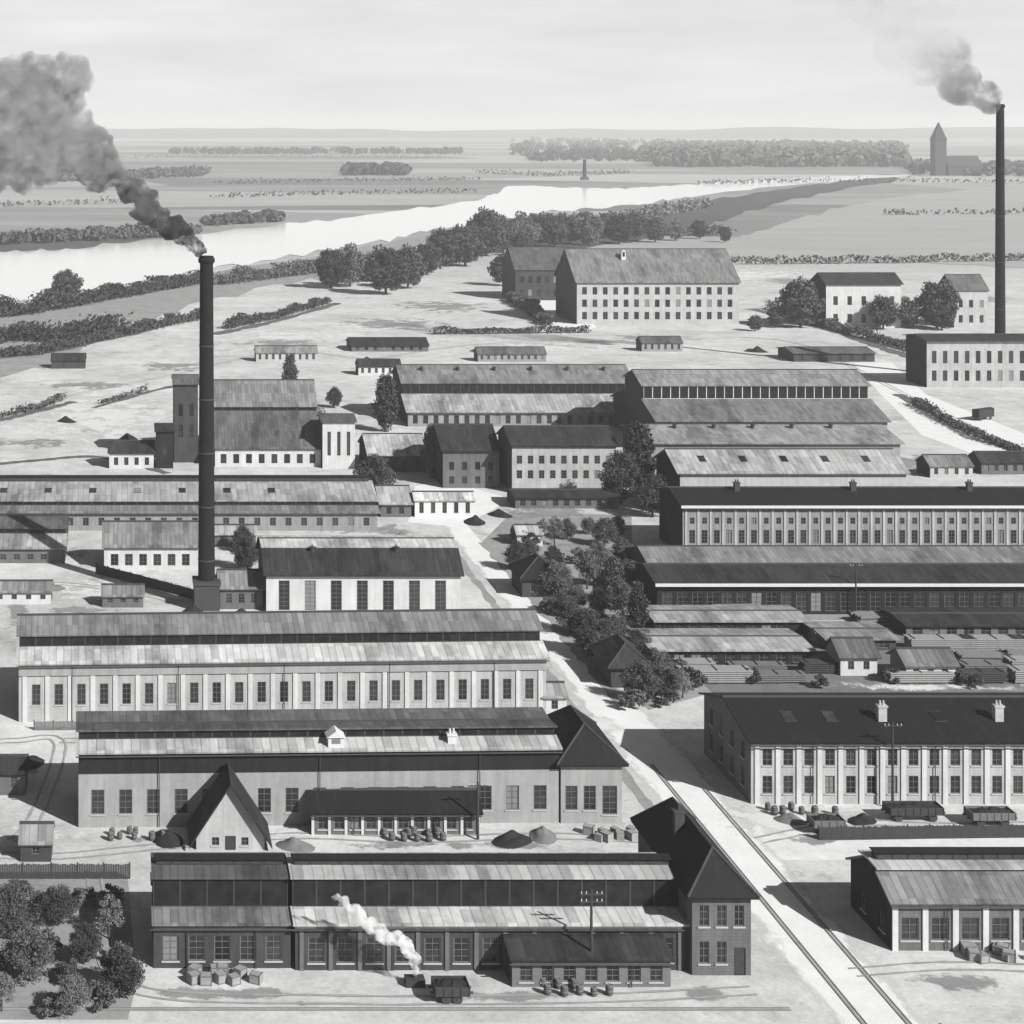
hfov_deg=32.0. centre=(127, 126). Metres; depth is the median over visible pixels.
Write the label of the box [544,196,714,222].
hedgerow
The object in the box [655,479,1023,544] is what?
long workshop
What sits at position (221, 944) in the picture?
window
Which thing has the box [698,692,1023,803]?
brick factory
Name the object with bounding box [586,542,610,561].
street tree
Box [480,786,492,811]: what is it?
window
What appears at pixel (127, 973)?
garden tree
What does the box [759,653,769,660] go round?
window
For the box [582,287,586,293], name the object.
window
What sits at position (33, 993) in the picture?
garden
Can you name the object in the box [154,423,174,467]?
dark house
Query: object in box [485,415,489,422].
window
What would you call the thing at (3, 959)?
garden bush
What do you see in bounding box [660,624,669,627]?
window
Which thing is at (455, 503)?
window
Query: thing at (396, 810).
shed
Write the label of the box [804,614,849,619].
yard
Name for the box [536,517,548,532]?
street tree
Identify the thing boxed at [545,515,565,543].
street tree
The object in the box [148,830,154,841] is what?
barrel
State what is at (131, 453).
shed
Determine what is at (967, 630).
window
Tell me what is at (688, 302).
window
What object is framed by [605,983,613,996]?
barrel
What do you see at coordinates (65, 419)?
coal heap
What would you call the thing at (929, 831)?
board fence
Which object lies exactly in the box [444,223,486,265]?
bank tree
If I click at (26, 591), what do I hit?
shed
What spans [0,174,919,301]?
river
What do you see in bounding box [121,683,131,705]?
window
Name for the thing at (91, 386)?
yard
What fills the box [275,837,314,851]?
heap
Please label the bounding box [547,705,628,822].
end pavilion
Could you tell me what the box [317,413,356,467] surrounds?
white block
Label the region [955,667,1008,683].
timber stack
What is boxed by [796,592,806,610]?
window
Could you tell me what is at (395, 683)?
window
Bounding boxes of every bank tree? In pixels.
[51,269,83,295]
[314,248,349,288]
[337,242,365,286]
[360,252,373,281]
[362,243,409,294]
[395,243,429,288]
[416,241,443,274]
[425,229,436,245]
[427,227,465,265]
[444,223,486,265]
[466,206,509,255]
[487,214,520,252]
[487,252,504,282]
[509,231,534,246]
[510,211,541,241]
[526,211,548,242]
[538,213,570,246]
[563,215,579,242]
[572,210,604,244]
[594,212,609,237]
[602,213,634,243]
[628,211,647,237]
[641,216,669,241]
[666,218,687,240]
[690,219,707,238]
[718,226,731,241]
[746,314,763,330]
[766,306,786,327]
[775,276,826,327]
[868,294,898,329]
[897,295,922,327]
[913,279,961,328]
[924,297,958,329]
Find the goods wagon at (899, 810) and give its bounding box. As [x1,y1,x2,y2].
[881,801,944,821]
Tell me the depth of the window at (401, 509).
349.47 m
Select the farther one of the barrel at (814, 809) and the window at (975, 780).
the window at (975, 780)
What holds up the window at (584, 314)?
in the great mill at (647, 285)
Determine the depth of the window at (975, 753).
201.66 m
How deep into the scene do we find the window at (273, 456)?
401.15 m
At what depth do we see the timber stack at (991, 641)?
259.73 m
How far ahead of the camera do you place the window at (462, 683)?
231.60 m
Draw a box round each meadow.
[0,235,173,251]
[534,177,898,247]
[714,184,1023,267]
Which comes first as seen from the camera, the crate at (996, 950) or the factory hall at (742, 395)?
the crate at (996, 950)
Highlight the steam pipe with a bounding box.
[404,972,424,987]
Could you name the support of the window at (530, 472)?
in the windowed mill at (553, 456)
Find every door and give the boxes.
[225,836,235,848]
[734,948,744,974]
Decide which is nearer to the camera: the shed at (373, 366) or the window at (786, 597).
the window at (786, 597)
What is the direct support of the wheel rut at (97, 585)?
on the yard at (87, 592)
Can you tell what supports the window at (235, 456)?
in the store building at (266, 422)
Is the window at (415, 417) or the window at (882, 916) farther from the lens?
the window at (415, 417)
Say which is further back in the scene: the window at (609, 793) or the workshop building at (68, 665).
the workshop building at (68, 665)
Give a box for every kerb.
[0,1022,813,1023]
[940,1022,1023,1023]
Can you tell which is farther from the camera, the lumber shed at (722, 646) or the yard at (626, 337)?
the yard at (626, 337)
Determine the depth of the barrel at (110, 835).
190.90 m
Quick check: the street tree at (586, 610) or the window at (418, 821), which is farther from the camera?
the street tree at (586, 610)
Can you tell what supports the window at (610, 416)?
in the long factory at (498, 395)
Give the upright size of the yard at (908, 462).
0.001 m
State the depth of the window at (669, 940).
161.92 m
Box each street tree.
[504,538,528,563]
[521,538,541,555]
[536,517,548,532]
[536,559,574,596]
[542,544,565,565]
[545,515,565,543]
[548,592,568,613]
[552,596,585,632]
[559,517,577,538]
[564,584,588,607]
[570,610,600,652]
[572,548,604,588]
[574,607,599,625]
[579,516,595,533]
[582,631,607,658]
[585,560,605,585]
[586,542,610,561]
[586,587,610,612]
[590,517,619,545]
[597,617,627,637]
[601,578,631,618]
[603,555,626,603]
[607,614,629,635]
[608,535,632,562]
[610,514,629,534]
[619,559,636,585]
[619,659,664,699]
[624,627,651,653]
[626,581,650,627]
[643,646,665,665]
[646,647,676,676]
[659,667,686,690]
[671,669,693,697]
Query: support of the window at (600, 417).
in the long factory at (498, 395)
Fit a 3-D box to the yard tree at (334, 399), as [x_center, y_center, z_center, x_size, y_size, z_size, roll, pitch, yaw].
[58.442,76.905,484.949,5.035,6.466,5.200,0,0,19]
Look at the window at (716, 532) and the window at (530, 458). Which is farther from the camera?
the window at (530, 458)
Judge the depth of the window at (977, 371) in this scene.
523.08 m
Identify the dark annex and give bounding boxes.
[504,488,621,508]
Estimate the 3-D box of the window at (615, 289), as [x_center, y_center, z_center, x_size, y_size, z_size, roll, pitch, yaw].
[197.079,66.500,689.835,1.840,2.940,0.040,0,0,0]
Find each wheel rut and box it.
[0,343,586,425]
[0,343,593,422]
[0,832,624,853]
[0,838,637,859]
[2,734,66,842]
[4,738,55,839]
[54,582,183,601]
[54,584,178,603]
[86,878,757,1004]
[100,878,749,996]
[745,337,1013,448]
[751,337,1001,439]
[755,819,1023,837]
[764,824,899,842]
[849,960,1023,968]
[857,968,1023,976]
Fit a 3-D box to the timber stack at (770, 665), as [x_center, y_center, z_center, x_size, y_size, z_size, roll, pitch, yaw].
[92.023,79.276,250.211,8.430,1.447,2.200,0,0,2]
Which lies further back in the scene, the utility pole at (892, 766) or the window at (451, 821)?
the utility pole at (892, 766)
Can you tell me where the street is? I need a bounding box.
[445,524,922,1023]
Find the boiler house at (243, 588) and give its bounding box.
[216,568,265,608]
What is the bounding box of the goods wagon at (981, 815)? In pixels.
[962,806,1017,824]
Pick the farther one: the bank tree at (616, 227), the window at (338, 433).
the bank tree at (616, 227)
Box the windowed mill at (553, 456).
[496,425,618,487]
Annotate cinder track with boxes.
[0,401,75,420]
[0,455,171,473]
[1,328,155,357]
[93,385,172,407]
[214,303,340,334]
[749,309,905,356]
[892,394,1017,450]
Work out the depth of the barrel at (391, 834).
190.80 m
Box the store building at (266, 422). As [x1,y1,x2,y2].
[214,379,321,466]
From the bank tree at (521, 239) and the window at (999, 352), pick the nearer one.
the window at (999, 352)
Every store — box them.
[345,337,429,351]
[776,346,876,361]
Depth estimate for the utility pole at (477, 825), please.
191.26 m
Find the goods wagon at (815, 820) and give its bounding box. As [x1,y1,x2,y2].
[805,813,846,834]
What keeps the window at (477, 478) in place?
in the grey mill at (466, 455)
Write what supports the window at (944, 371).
in the flat mill at (964, 359)
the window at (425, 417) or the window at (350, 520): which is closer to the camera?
the window at (350, 520)
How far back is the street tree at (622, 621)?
265.05 m
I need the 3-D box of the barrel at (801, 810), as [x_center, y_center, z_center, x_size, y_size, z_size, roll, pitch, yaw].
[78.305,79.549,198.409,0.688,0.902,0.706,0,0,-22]
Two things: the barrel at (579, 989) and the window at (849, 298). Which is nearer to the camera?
the barrel at (579, 989)
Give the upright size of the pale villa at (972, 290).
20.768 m
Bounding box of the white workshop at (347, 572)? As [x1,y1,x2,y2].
[255,535,464,610]
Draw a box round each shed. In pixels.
[0,475,380,530]
[0,515,70,562]
[0,579,53,603]
[0,754,29,794]
[18,821,54,861]
[50,353,86,368]
[101,583,144,607]
[102,520,197,569]
[107,440,154,467]
[187,762,271,849]
[215,524,256,545]
[254,345,317,361]
[306,787,482,834]
[355,358,400,374]
[357,433,426,471]
[374,485,413,516]
[411,491,475,516]
[473,346,546,361]
[502,933,675,987]
[510,524,543,545]
[541,681,568,713]
[628,628,816,664]
[631,563,1023,613]
[635,336,683,351]
[645,605,810,634]
[803,622,900,649]
[822,636,881,675]
[877,607,1023,633]
[885,647,960,682]
[915,454,974,477]
[967,451,1023,473]
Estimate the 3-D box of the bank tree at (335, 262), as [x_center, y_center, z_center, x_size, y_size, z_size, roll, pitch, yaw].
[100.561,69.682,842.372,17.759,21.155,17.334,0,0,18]
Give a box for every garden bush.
[0,950,12,971]
[1,878,35,897]
[29,890,49,911]
[36,927,62,952]
[36,992,67,1017]
[52,958,82,982]
[71,886,98,906]
[84,979,118,1011]
[98,883,123,904]
[105,940,131,957]
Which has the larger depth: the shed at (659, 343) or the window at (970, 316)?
the window at (970, 316)
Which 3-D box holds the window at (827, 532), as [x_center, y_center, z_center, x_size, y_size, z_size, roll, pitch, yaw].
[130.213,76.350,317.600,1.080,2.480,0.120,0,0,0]
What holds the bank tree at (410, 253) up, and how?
on the ground at (28, 166)
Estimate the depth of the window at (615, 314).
689.76 m
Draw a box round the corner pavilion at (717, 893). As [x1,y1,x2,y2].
[630,797,759,974]
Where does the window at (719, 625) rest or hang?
in the lumber shed at (731, 616)
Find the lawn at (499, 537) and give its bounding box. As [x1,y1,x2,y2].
[482,512,710,709]
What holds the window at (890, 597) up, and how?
in the open shed at (816, 588)
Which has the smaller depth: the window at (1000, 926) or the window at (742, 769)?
the window at (1000, 926)
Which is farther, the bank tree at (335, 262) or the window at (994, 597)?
the bank tree at (335, 262)
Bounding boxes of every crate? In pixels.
[187,962,201,971]
[187,970,201,985]
[200,971,211,985]
[210,963,218,976]
[214,969,227,984]
[217,962,228,973]
[227,972,240,986]
[233,964,246,978]
[249,969,262,985]
[583,823,594,835]
[594,831,602,842]
[597,826,607,831]
[599,829,613,842]
[610,825,619,834]
[617,830,623,840]
[625,829,637,840]
[626,825,637,831]
[960,941,974,956]
[967,947,981,961]
[971,942,978,948]
[977,950,989,964]
[992,942,1003,955]
[996,941,1010,948]
[1001,952,1009,962]
[1002,947,1015,962]
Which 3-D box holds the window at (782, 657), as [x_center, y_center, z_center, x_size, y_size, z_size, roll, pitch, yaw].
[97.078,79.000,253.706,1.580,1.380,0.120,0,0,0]
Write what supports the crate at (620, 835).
on the ground at (28, 166)
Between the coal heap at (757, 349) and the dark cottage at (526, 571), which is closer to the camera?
the dark cottage at (526, 571)
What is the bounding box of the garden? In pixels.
[0,879,134,1019]
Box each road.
[540,300,596,333]
[854,363,1023,452]
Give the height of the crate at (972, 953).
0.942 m
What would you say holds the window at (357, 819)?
in the shed at (396, 810)
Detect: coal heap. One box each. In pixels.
[28,755,44,770]
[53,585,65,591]
[57,416,75,422]
[119,433,137,439]
[152,829,183,848]
[182,605,202,611]
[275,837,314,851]
[463,515,485,525]
[487,509,512,517]
[491,830,532,848]
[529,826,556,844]
[744,346,767,352]
[773,813,807,825]
[847,813,876,824]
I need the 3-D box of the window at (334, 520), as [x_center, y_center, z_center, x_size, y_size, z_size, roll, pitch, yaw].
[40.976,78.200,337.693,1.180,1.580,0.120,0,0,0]
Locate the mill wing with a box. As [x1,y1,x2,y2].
[501,247,581,299]
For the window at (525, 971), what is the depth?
158.75 m
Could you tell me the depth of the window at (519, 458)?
372.28 m
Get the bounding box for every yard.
[0,387,172,461]
[0,439,64,447]
[0,815,87,847]
[10,604,27,623]
[27,885,53,889]
[50,382,127,389]
[53,606,105,612]
[54,574,192,600]
[136,362,197,370]
[160,987,282,999]
[214,322,355,362]
[232,339,313,344]
[271,825,308,837]
[332,524,407,533]
[339,318,449,329]
[353,842,430,847]
[390,842,540,848]
[396,301,498,312]
[408,481,507,526]
[447,340,637,355]
[469,991,547,1000]
[505,506,580,516]
[558,541,626,565]
[590,717,621,732]
[617,335,698,339]
[644,621,1023,691]
[688,986,723,999]
[723,809,817,833]
[735,264,812,292]
[751,811,1023,859]
[763,276,811,283]
[797,835,834,844]
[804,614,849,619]
[843,682,1022,690]
[900,455,974,471]
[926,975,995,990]
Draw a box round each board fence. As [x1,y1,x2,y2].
[0,862,129,878]
[34,720,75,730]
[96,564,192,598]
[818,823,1023,839]
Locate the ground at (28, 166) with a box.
[0,138,1023,1023]
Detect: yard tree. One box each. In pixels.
[229,533,257,567]
[231,524,253,544]
[281,354,299,378]
[316,403,325,417]
[325,386,342,407]
[352,453,398,485]
[371,372,399,431]
[419,422,435,477]
[597,448,646,503]
[624,420,655,489]
[631,471,666,516]
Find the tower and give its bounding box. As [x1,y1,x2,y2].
[171,374,198,462]
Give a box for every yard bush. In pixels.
[744,667,761,681]
[810,673,828,687]
[879,666,901,683]
[959,672,984,687]
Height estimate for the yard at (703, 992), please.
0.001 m
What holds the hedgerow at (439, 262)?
on the river bank
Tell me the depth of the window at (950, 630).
267.75 m
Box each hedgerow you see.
[0,195,152,206]
[0,269,213,317]
[0,307,199,357]
[0,311,133,343]
[0,391,66,417]
[75,153,445,158]
[97,383,148,403]
[210,187,476,197]
[213,258,328,284]
[214,175,480,183]
[222,297,331,328]
[311,237,506,281]
[429,324,590,334]
[472,169,633,176]
[504,291,556,325]
[505,224,735,244]
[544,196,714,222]
[698,176,1022,183]
[731,252,1023,264]
[761,298,905,349]
[883,207,1023,214]
[909,396,1023,450]
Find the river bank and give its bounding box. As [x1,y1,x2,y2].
[0,232,505,377]
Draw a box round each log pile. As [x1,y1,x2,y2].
[711,603,756,604]
[808,651,830,658]
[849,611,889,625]
[952,649,1006,660]
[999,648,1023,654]
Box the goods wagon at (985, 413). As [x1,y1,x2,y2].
[972,407,993,420]
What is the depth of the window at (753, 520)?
317.61 m
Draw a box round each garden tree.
[0,881,40,937]
[0,921,56,981]
[0,971,15,1011]
[35,884,80,925]
[53,973,91,1015]
[67,921,103,964]
[93,893,128,938]
[95,942,146,998]
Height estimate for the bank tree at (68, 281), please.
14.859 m
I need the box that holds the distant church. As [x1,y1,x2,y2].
[929,122,981,175]
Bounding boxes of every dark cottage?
[507,553,563,596]
[588,634,655,687]
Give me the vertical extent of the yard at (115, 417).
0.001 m
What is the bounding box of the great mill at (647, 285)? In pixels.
[554,248,740,323]
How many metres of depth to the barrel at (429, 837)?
190.51 m
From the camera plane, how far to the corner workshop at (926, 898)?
166.77 m
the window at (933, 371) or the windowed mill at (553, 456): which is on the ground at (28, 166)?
the windowed mill at (553, 456)
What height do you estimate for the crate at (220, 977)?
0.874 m
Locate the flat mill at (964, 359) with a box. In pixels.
[902,333,1023,386]
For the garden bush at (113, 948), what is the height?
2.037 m
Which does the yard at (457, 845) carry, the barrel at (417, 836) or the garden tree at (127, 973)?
the barrel at (417, 836)
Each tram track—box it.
[0,1007,790,1010]
[649,764,866,1023]
[702,788,911,1023]
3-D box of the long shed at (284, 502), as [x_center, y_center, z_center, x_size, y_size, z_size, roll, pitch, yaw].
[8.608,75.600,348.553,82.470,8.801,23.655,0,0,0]
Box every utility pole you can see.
[468,781,487,839]
[580,889,603,951]
[850,563,862,610]
[884,722,902,800]
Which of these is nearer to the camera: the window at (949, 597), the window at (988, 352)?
the window at (949, 597)
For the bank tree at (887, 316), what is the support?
on the ground at (28, 166)
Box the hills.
[0,127,1023,137]
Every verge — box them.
[460,555,653,808]
[478,542,626,704]
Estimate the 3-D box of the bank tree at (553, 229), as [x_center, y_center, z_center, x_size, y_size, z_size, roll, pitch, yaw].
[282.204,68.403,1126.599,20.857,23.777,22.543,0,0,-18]
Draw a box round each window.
[0,554,5,559]
[10,777,17,787]
[13,554,19,559]
[27,554,32,559]
[31,684,40,706]
[32,847,39,853]
[41,554,46,559]
[54,684,63,705]
[76,684,86,705]
[83,518,88,525]
[90,790,104,815]
[98,518,103,525]
[99,684,108,705]
[111,554,117,564]
[114,457,117,464]
[118,789,132,815]
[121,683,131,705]
[124,457,127,464]
[125,554,132,564]
[135,457,138,464]
[139,554,146,564]
[144,683,153,704]
[145,457,148,464]
[146,789,160,814]
[153,554,160,564]
[161,936,179,962]
[163,447,166,454]
[166,683,176,704]
[168,554,174,564]
[173,789,188,814]
[179,404,182,415]
[179,425,182,436]
[182,554,189,564]
[188,936,205,962]
[189,404,192,415]
[189,425,192,436]
[189,683,198,704]
[202,789,208,798]
[211,682,221,703]
[211,837,219,846]
[213,936,230,962]
[221,454,225,462]
[223,518,228,523]
[226,594,231,602]
[233,454,238,462]
[234,682,243,703]
[238,594,243,602]
[239,518,244,523]
[239,936,255,962]
[240,837,249,846]
[246,454,251,462]
[251,594,256,602]
[254,518,259,525]
[256,682,266,703]
[258,788,271,813]
[259,454,263,462]
[264,936,282,962]
[270,518,275,525]
[271,454,276,462]
[279,580,288,609]
[279,681,288,703]
[284,454,289,462]
[284,788,299,813]
[285,518,290,525]
[297,454,302,462]
[301,518,306,525]
[301,681,311,702]
[305,580,315,609]
[307,938,324,964]
[310,454,314,462]
[317,518,322,525]
[317,817,327,830]
[324,681,333,702]
[327,432,330,455]
[331,580,341,609]
[332,518,337,525]
[333,817,344,830]
[336,938,354,964]
[337,432,339,455]
[346,681,355,702]
[347,432,349,455]
[348,518,353,525]
[349,817,360,830]
[357,580,367,609]
[363,518,368,525]
[365,817,376,830]
[365,938,383,964]
[368,680,378,701]
[381,817,392,830]
[383,580,393,609]
[386,507,390,512]
[391,680,400,701]
[394,938,412,964]
[397,817,407,830]
[399,507,403,512]
[409,580,419,608]
[413,415,417,422]
[413,680,422,701]
[414,817,424,830]
[419,502,423,512]
[423,415,427,422]
[423,938,441,964]
[430,817,440,830]
[431,502,434,512]
[433,415,437,422]
[435,580,445,608]
[435,680,445,701]
[442,502,446,512]
[444,415,447,422]
[447,817,456,830]
[449,462,453,469]
[449,476,453,482]
[452,938,470,964]
[454,415,458,422]
[454,502,457,512]
[458,679,467,700]
[462,462,466,469]
[462,476,466,482]
[463,817,472,830]
[464,415,468,422]
[465,502,469,512]
[475,415,478,422]
[475,462,479,469]
[475,476,479,482]
[480,679,489,700]
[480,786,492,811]
[481,938,499,964]
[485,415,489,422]
[488,462,492,469]
[488,476,492,482]
[495,415,499,422]
[502,679,511,700]
[505,785,519,811]
[506,415,509,422]
[516,415,520,422]
[517,456,521,463]
[517,470,521,477]
[518,966,533,983]
[524,678,533,699]
[526,415,530,422]
[528,456,532,463]
[528,470,532,477]
[530,584,535,591]
[533,785,547,810]
[537,415,540,422]
[539,456,543,463]
[539,470,543,477]
[540,966,553,983]
[547,415,550,422]
[550,456,554,463]
[550,470,554,477]
[551,700,557,708]
[557,415,561,422]
[561,456,565,463]
[561,470,565,477]
[562,966,575,983]
[564,786,578,811]
[567,415,571,422]
[572,456,577,463]
[572,470,577,477]
[578,415,581,422]
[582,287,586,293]
[582,300,586,306]
[582,312,586,318]
[583,456,588,463]
[583,470,588,477]
[583,786,596,811]
[583,966,598,983]
[588,415,592,422]
[594,456,599,463]
[594,470,599,477]
[598,415,602,422]
[601,786,617,815]
[605,966,620,983]
[609,415,612,422]
[613,287,617,293]
[613,300,617,306]
[613,312,617,318]
[627,966,642,983]
[634,287,638,293]
[634,300,638,306]
[634,312,638,318]
[648,966,663,983]
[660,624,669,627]
[663,592,672,604]
[665,287,669,293]
[665,300,669,306]
[665,312,669,318]
[665,938,674,963]
[675,624,684,627]
[675,653,684,657]
[677,592,687,604]
[686,287,690,293]
[686,300,690,306]
[686,312,690,318]
[689,530,694,542]
[689,624,698,627]
[692,592,702,604]
[692,653,701,657]
[698,905,710,928]
[698,941,710,965]
[701,530,706,542]
[702,518,706,523]
[704,624,713,627]
[707,592,717,604]
[708,653,718,661]
[709,709,713,727]
[709,735,713,754]
[714,518,718,523]
[714,530,719,542]
[715,905,727,928]
[715,941,727,965]
[717,287,721,293]
[717,300,721,306]
[717,312,721,318]
[718,624,727,627]
[719,718,723,738]
[719,744,723,764]
[722,592,732,603]
[725,653,735,661]
[726,530,731,542]
[729,729,733,748]
[729,756,733,776]
[733,624,742,627]
[733,905,745,928]
[737,592,747,603]
[739,518,743,523]
[739,530,743,542]
[739,739,744,759]
[739,766,744,787]
[742,653,752,660]
[747,624,756,627]
[751,518,755,523]
[751,530,756,542]
[752,592,761,604]
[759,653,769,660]
[761,749,773,766]
[761,776,773,794]
[762,624,771,627]
[763,530,768,542]
[766,592,776,604]
[776,518,780,523]
[776,530,780,542]
[776,653,786,661]
[777,624,785,627]
[781,592,791,605]
[782,749,793,766]
[782,776,793,794]
[788,530,793,542]
[793,653,802,661]
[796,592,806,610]
[800,530,805,542]
[803,749,814,766]
[803,776,814,794]
[811,592,821,610]
[813,518,817,523]
[813,530,817,542]
[824,749,835,766]
[824,776,835,794]
[825,530,830,542]
[826,592,836,610]
[833,296,837,304]
[837,530,842,542]
[838,518,842,523]
[841,592,850,610]
[845,749,856,766]
[845,776,856,794]
[847,296,851,304]
[847,314,851,322]
[848,661,853,668]
[850,518,854,523]
[850,530,854,542]
[857,592,865,610]
[860,891,866,914]
[862,296,865,304]
[862,314,865,322]
[862,530,867,542]
[863,661,868,668]
[866,749,877,766]
[866,776,877,794]
[870,592,880,610]
[875,518,879,523]
[875,530,879,542]
[878,640,888,647]
[878,910,884,934]
[885,592,895,606]
[887,518,891,523]
[887,530,892,542]
[887,749,898,766]
[887,776,898,794]
[899,530,904,542]
[900,592,910,606]
[900,918,919,941]
[908,749,919,766]
[908,776,919,794]
[912,518,916,523]
[912,530,916,542]
[912,627,921,633]
[915,592,924,606]
[924,518,928,523]
[924,530,929,542]
[929,627,938,633]
[929,749,940,766]
[929,776,940,794]
[930,592,939,606]
[930,918,950,941]
[932,351,935,362]
[932,370,935,380]
[936,530,941,542]
[943,351,946,362]
[943,370,946,380]
[944,592,954,606]
[947,627,955,633]
[949,518,953,523]
[949,530,953,542]
[949,749,961,766]
[949,776,961,794]
[954,351,957,362]
[954,370,957,380]
[959,592,969,606]
[960,918,980,941]
[961,530,966,542]
[964,627,973,633]
[965,351,968,362]
[965,370,968,380]
[969,315,972,322]
[970,749,981,766]
[970,776,981,794]
[973,530,978,542]
[974,592,984,606]
[976,351,979,362]
[976,370,979,380]
[981,627,990,633]
[986,518,990,523]
[986,530,990,542]
[987,351,990,362]
[987,370,990,380]
[989,592,999,606]
[991,749,1002,766]
[991,776,1002,794]
[991,918,1010,941]
[998,351,1001,362]
[998,370,1001,380]
[998,530,1003,542]
[998,627,1007,633]
[1004,592,1013,606]
[1009,351,1012,362]
[1009,370,1012,380]
[1010,530,1015,542]
[1011,518,1015,523]
[1012,749,1023,766]
[1012,776,1023,794]
[1015,627,1023,633]
[1019,592,1023,606]
[1020,351,1023,362]
[1020,370,1023,380]
[1021,918,1023,941]
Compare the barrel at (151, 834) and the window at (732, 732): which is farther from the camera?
the window at (732, 732)
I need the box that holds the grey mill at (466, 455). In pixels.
[429,423,501,487]
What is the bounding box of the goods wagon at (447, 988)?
[428,976,472,1003]
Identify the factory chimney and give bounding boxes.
[192,255,220,610]
[580,160,588,179]
[995,104,1005,332]
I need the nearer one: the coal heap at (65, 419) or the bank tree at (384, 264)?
the coal heap at (65, 419)
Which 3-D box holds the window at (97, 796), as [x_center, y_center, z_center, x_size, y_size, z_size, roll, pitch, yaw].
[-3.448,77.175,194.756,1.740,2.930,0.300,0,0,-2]
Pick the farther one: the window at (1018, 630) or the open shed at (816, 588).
the open shed at (816, 588)
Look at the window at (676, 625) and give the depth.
268.60 m
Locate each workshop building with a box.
[16,608,549,721]
[76,707,562,827]
[150,852,292,967]
[285,852,689,970]
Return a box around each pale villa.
[809,272,903,327]
[938,274,989,327]
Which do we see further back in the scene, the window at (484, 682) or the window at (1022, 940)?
the window at (484, 682)
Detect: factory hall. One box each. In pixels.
[610,369,891,431]
[619,422,904,474]
[652,448,910,489]
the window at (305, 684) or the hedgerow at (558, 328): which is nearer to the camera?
the window at (305, 684)
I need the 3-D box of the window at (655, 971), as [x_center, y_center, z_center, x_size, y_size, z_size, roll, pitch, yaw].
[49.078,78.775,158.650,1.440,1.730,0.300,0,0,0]
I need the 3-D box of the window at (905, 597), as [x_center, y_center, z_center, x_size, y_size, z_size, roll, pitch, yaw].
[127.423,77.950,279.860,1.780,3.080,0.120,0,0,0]
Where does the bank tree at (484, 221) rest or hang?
on the ground at (28, 166)
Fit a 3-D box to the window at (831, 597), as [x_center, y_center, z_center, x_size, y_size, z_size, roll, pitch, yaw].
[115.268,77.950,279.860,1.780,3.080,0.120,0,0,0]
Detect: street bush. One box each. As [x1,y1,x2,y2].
[521,531,540,544]
[538,596,559,610]
[566,547,584,560]
[592,609,608,623]
[617,687,646,707]
[646,681,680,705]
[664,656,687,669]
[679,665,708,687]
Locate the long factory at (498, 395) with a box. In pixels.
[390,364,628,426]
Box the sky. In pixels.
[0,0,1023,130]
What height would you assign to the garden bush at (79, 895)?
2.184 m
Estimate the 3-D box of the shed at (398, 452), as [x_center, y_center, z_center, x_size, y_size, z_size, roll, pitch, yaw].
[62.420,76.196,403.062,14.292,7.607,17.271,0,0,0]
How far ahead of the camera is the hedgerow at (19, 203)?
1743.49 m
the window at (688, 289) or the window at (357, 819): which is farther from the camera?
the window at (688, 289)
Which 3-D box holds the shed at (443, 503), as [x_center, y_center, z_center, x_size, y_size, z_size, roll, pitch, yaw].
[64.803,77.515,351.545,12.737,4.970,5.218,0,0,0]
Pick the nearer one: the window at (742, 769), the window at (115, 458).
the window at (742, 769)
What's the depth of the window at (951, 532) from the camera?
317.65 m
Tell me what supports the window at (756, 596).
in the open shed at (816, 588)
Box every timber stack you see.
[664,657,716,667]
[676,664,752,683]
[726,660,786,669]
[750,669,807,683]
[797,658,838,673]
[809,629,819,643]
[885,668,954,683]
[902,634,978,649]
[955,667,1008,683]
[958,660,1017,671]
[960,634,1023,649]
[1002,655,1023,664]
[1006,665,1023,683]
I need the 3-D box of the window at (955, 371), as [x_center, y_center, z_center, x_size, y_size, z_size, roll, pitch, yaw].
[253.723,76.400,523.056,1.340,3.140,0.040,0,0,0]
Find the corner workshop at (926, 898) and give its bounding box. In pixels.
[845,847,1023,950]
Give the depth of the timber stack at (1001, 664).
249.55 m
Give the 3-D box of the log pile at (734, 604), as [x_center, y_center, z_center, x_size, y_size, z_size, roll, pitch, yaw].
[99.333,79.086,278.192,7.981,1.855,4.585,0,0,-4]
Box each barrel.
[107,831,113,841]
[117,831,122,839]
[127,826,132,834]
[131,832,136,840]
[133,826,137,834]
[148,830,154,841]
[381,827,386,835]
[388,831,394,840]
[401,832,406,841]
[405,827,411,837]
[410,825,416,835]
[414,832,420,841]
[425,831,432,842]
[434,826,440,836]
[440,831,445,840]
[540,977,545,987]
[543,983,551,995]
[554,978,561,989]
[560,984,568,996]
[570,978,577,989]
[576,983,582,995]
[590,986,596,996]
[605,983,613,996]
[765,802,770,810]
[771,805,777,815]
[779,805,785,814]
[789,802,794,810]
[798,806,804,814]
[811,805,818,812]
[832,805,838,812]
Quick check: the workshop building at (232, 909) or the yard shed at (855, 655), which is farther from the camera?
the yard shed at (855, 655)
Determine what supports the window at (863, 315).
in the pale villa at (849, 296)
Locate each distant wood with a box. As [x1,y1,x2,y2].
[0,221,202,244]
[48,165,210,181]
[168,146,462,153]
[199,208,285,225]
[339,161,411,175]
[507,137,679,161]
[644,139,911,166]
[902,158,1023,175]
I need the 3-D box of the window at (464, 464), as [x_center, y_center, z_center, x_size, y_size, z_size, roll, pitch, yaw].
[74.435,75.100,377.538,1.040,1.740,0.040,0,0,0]
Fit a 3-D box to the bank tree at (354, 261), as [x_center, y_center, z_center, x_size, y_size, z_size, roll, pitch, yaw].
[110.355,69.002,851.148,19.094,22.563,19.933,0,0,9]
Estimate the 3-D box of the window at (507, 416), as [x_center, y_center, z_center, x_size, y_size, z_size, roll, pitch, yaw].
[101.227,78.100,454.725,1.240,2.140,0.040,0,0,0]
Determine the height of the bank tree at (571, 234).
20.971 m

